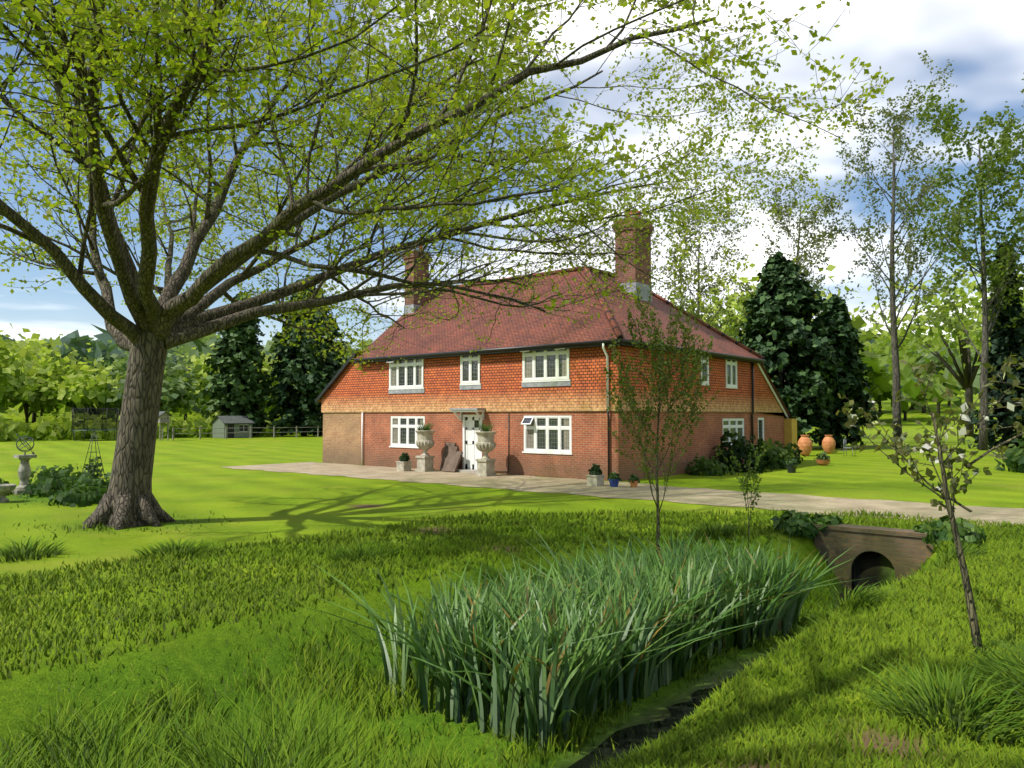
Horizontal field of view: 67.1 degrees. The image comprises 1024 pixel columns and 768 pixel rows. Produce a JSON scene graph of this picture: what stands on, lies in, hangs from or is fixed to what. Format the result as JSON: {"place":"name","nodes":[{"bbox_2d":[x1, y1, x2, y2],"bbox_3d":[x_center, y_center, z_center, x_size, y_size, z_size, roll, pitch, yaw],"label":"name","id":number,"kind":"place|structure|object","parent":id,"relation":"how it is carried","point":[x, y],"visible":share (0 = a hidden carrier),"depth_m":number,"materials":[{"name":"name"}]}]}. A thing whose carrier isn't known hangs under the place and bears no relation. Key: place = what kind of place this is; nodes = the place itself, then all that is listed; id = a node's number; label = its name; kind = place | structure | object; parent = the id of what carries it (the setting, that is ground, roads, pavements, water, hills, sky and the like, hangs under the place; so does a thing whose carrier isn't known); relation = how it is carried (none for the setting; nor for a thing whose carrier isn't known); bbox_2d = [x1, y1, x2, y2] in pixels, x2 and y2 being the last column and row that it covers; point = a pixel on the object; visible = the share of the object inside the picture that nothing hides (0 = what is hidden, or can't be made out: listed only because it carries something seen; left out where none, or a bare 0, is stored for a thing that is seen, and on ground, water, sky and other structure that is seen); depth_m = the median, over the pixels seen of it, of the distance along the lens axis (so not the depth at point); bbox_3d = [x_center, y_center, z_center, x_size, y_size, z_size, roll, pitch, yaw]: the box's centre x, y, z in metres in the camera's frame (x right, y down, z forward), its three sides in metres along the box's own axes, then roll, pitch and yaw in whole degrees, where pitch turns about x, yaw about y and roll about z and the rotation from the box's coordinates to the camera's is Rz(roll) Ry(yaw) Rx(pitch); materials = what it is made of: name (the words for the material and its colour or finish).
{"place":"outdoors","nodes":[
{"label":"outdoors","id":0,"kind":"place"},
{"bbox_2d":[0,388,1023,767],"bbox_3d":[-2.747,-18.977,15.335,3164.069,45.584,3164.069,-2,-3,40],"label":"ground","id":1,"kind":"structure","parent":0,"point":[194,480],"depth_m":13.71,"materials":[{"name":"green plant"}]},
{"bbox_2d":[0,484,15,502],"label":"planter","id":2,"kind":"object","parent":1,"relation":"on","point":[5,489],"visible":1,"depth_m":18.74,"materials":[{"name":"grey stone"}]},
{"bbox_2d":[12,433,36,494],"bbox_3d":[-13.337,2.167,21.122,0.480,1.667,0.485,-2,-3,40],"label":"armillary sundial","id":3,"kind":"object","parent":1,"relation":"on","point":[24,472],"visible":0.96,"depth_m":21.01,"materials":[{"name":"stone"}]},
{"bbox_2d":[82,430,103,471],"bbox_3d":[-14.040,2.360,25.881,0.584,1.652,0.584,-2,-3,40],"label":"garden obelisk","id":4,"kind":"object","parent":1,"relation":"on","point":[92,452],"visible":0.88,"depth_m":25.88,"materials":[{"name":"grey metal"}]},
{"bbox_2d":[71,407,118,440],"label":"trampoline","id":5,"kind":"object","parent":1,"relation":"on","point":[102,429],"visible":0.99,"depth_m":67.16,"materials":[{"name":"grey metal"}]},
{"bbox_2d":[158,411,171,440],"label":"dovecote","id":6,"kind":"structure","parent":1,"relation":"on","point":[164,416],"depth_m":67.39,"materials":[{"name":"white wood"}]},
{"bbox_2d":[210,416,254,437],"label":"garden shed","id":7,"kind":"structure","parent":1,"relation":"on","point":[236,426],"depth_m":75.63,"materials":[{"name":"green wood"}]},
{"bbox_2d":[172,426,322,439],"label":"post rail fence","id":8,"kind":"object","parent":1,"relation":"on","point":[250,432],"visible":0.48,"depth_m":73.58,"materials":[{"name":"brown wood"}]},
{"bbox_2d":[0,0,894,529],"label":"tree","id":9,"kind":"object","parent":1,"relation":"on","point":[166,318],"visible":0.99,"depth_m":14.36,"materials":[{"name":"green plant"}]},
{"bbox_2d":[0,491,940,767],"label":"rough grass","id":10,"kind":"structure","parent":1,"relation":"on","point":[292,733],"depth_m":6.78,"materials":[{"name":"green plant"}]},
{"bbox_2d":[0,241,1023,441],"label":"background trees","id":11,"kind":"object","parent":1,"relation":"on","point":[64,375],"visible":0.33,"depth_m":84.34,"materials":[{"name":"green plant"}]},
{"bbox_2d":[0,518,1023,747],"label":"grass tussocks","id":12,"kind":"object","parent":1,"relation":"on","point":[1014,685],"depth_m":5.01,"materials":[{"name":"green plant"}]},
{"bbox_2d":[0,430,1023,506],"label":"shrubs","id":13,"kind":"object","parent":1,"relation":"on","point":[80,489],"visible":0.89,"depth_m":27.66,"materials":[{"name":"green plant"}]},
{"bbox_2d":[84,451,986,546],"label":"foliage plants","id":14,"kind":"object","parent":1,"relation":"on","point":[798,523],"visible":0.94,"depth_m":13.94,"materials":[{"name":"green plant"}]},
{"bbox_2d":[315,209,798,480],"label":"house","id":15,"kind":"structure","parent":1,"relation":"on","point":[531,387],"depth_m":29.59,"materials":[{"name":"brick"}]},
{"bbox_2d":[279,524,877,751],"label":"reeds","id":16,"kind":"object","parent":1,"relation":"on","point":[625,630],"visible":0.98,"depth_m":8.33,"materials":[{"name":"green plant"}]},
{"bbox_2d":[203,242,1023,448],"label":"evergreen trees","id":17,"kind":"object","parent":1,"relation":"on","point":[821,364],"visible":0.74,"depth_m":50.74,"materials":[{"name":"green plant"}]},
{"bbox_2d":[601,271,719,556],"bbox_3d":[2.716,0.544,13.326,2.282,4.946,1.964,0,-2,-11],"label":"sapling wood","id":18,"kind":"object","parent":1,"relation":"on","point":[662,382],"visible":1,"depth_m":13.32,"materials":[{"name":"green plant"}]},
{"bbox_2d":[651,176,755,339],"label":"tree","id":19,"kind":"object","parent":1,"relation":"on","point":[713,258],"visible":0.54,"depth_m":58.97,"materials":[{"name":"green plant"}]},
{"bbox_2d":[715,439,769,550],"bbox_3d":[4.180,2.001,13.438,0.919,2.084,0.895,2,-3,-35],"label":"sapling","id":20,"kind":"object","parent":1,"relation":"on","point":[753,476],"visible":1,"depth_m":13.49,"materials":[{"name":"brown plant"}]},
{"bbox_2d":[786,464,796,472],"bbox_3d":[10.438,3.164,28.808,0.424,0.300,0.424,-2,-3,40],"label":"dark pot","id":21,"kind":"object","parent":1,"relation":"on","point":[791,469],"visible":0.91,"depth_m":28.67,"materials":[{"name":"grey ceramic"}]},
{"bbox_2d":[734,165,859,381],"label":"tree","id":22,"kind":"object","parent":1,"relation":"on","point":[805,225],"visible":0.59,"depth_m":57.69,"materials":[{"name":"green plant"}]},
{"bbox_2d":[798,435,812,455],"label":"oil jar","id":23,"kind":"object","parent":1,"relation":"on","point":[805,444],"visible":0.94,"depth_m":40.61,"materials":[{"name":"ceramic"}]},
{"bbox_2d":[815,459,829,465],"bbox_3d":[13.360,3.372,33.140,0.624,0.250,0.624,-2,-3,40],"label":"terracotta bowl","id":24,"kind":"object","parent":1,"relation":"on","point":[823,462],"visible":0.94,"depth_m":32.95,"materials":[{"name":"orange ceramic"}]},
{"bbox_2d":[822,435,835,453],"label":"oil jar","id":25,"kind":"object","parent":1,"relation":"on","point":[828,443],"visible":0.9,"depth_m":42.95,"materials":[{"name":"ceramic"}]},
{"bbox_2d":[843,439,852,455],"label":"garden chair","id":26,"kind":"object","parent":1,"relation":"on","point":[845,444],"visible":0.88,"depth_m":40.84,"materials":[{"name":"silver metal"}]},
{"bbox_2d":[814,524,933,589],"bbox_3d":[7.234,3.178,14.624,2.010,1.180,3.030,-2,-3,40],"label":"culvert headwall","id":27,"kind":"object","parent":1,"relation":"on","point":[903,551],"visible":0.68,"depth_m":13.56,"materials":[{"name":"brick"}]},
{"bbox_2d":[822,50,978,445],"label":"tree","id":28,"kind":"object","parent":1,"relation":"on","point":[895,346],"visible":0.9,"depth_m":56.43,"materials":[{"name":"green plant"}]},
{"bbox_2d":[831,352,1023,656],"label":"young tree","id":29,"kind":"object","parent":1,"relation":"on","point":[896,443],"visible":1,"depth_m":6.25,"materials":[{"name":"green plant"}]},
{"bbox_2d":[903,84,1023,449],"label":"tree","id":30,"kind":"object","parent":1,"relation":"on","point":[988,269],"visible":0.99,"depth_m":47.69,"materials":[{"name":"green plant"}]},
{"bbox_2d":[1009,73,1023,246],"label":"tree","id":31,"kind":"object","parent":1,"relation":"on","point":[1022,91],"visible":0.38,"depth_m":56.43,"materials":[{"name":"green plant"}]},
{"bbox_2d":[0,506,1023,767],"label":"lawn grass","id":32,"kind":"structure","parent":0,"point":[918,602],"depth_m":7.50,"materials":[{"name":"green plant"}]},
{"bbox_2d":[0,0,1023,349],"label":"sky","id":33,"kind":"structure","parent":0,"point":[983,40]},
{"bbox_2d":[224,462,1023,525],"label":"driveway","id":34,"kind":"structure","parent":0,"point":[802,503],"depth_m":21.20,"materials":[{"name":"beige gravel"}]},
{"bbox_2d":[396,461,411,470],"bbox_3d":[-4.149,3.159,29.626,0.450,0.380,0.450,-2,-3,40],"label":"planter","id":35,"kind":"object","parent":34,"relation":"on","point":[403,466],"visible":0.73,"depth_m":29.49,"materials":[{"name":"stone"}]},
{"bbox_2d":[415,430,434,471],"bbox_3d":[-3.317,2.557,29.476,0.770,1.570,0.770,-2,-3,40],"label":"urn","id":36,"kind":"object","parent":34,"relation":"on","point":[425,442],"visible":0.98,"depth_m":29.26,"materials":[{"name":"stone"}]},
{"bbox_2d":[418,421,432,430],"bbox_3d":[-3.303,1.625,29.501,0.744,0.434,0.850,1,-3,-31],"label":"urn plant","id":37,"kind":"object","parent":36,"relation":"in","point":[426,428],"visible":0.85,"depth_m":29.45,"materials":[{"name":"green plant"}]},
{"bbox_2d":[440,443,462,471],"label":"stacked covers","id":38,"kind":"object","parent":34,"relation":"on","point":[451,457],"visible":0.97,"depth_m":29.26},
{"bbox_2d":[475,431,496,475],"bbox_3d":[-0.924,2.464,27.274,0.770,1.570,0.770,-2,-3,40],"label":"urn","id":39,"kind":"object","parent":34,"relation":"on","point":[485,444],"visible":0.99,"depth_m":27.07,"materials":[{"name":"stone"}]},
{"bbox_2d":[477,422,494,431],"bbox_3d":[-0.960,1.532,27.337,0.696,0.438,0.807,-2,-3,40],"label":"urn plant","id":40,"kind":"object","parent":39,"relation":"in","point":[483,428],"visible":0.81,"depth_m":27.28,"materials":[{"name":"green plant"}]},
{"bbox_2d":[586,474,604,486],"bbox_3d":[2.513,2.910,23.258,0.410,0.342,0.410,-2,-3,40],"label":"planter","id":41,"kind":"object","parent":34,"relation":"on","point":[595,480],"visible":0.9,"depth_m":23.13,"materials":[{"name":"stone"}]},
{"bbox_2d":[608,479,619,486],"bbox_3d":[3.037,2.947,22.947,0.339,0.240,0.339,-2,-3,40],"label":"blue pot","id":42,"kind":"object","parent":34,"relation":"on","point":[613,483],"visible":0.86,"depth_m":22.83,"materials":[{"name":"blue ceramic"}]},
{"bbox_2d":[630,481,637,486],"bbox_3d":[3.613,2.964,22.855,0.276,0.200,0.276,-2,-3,40],"label":"terracotta pot","id":43,"kind":"object","parent":34,"relation":"on","point":[635,484],"visible":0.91,"depth_m":22.76,"materials":[{"name":"orange ceramic"}]},
{"bbox_2d":[568,589,856,767],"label":"stream water","id":44,"kind":"structure","parent":0,"point":[625,738],"depth_m":7.48,"materials":[{"name":"black liquid"}]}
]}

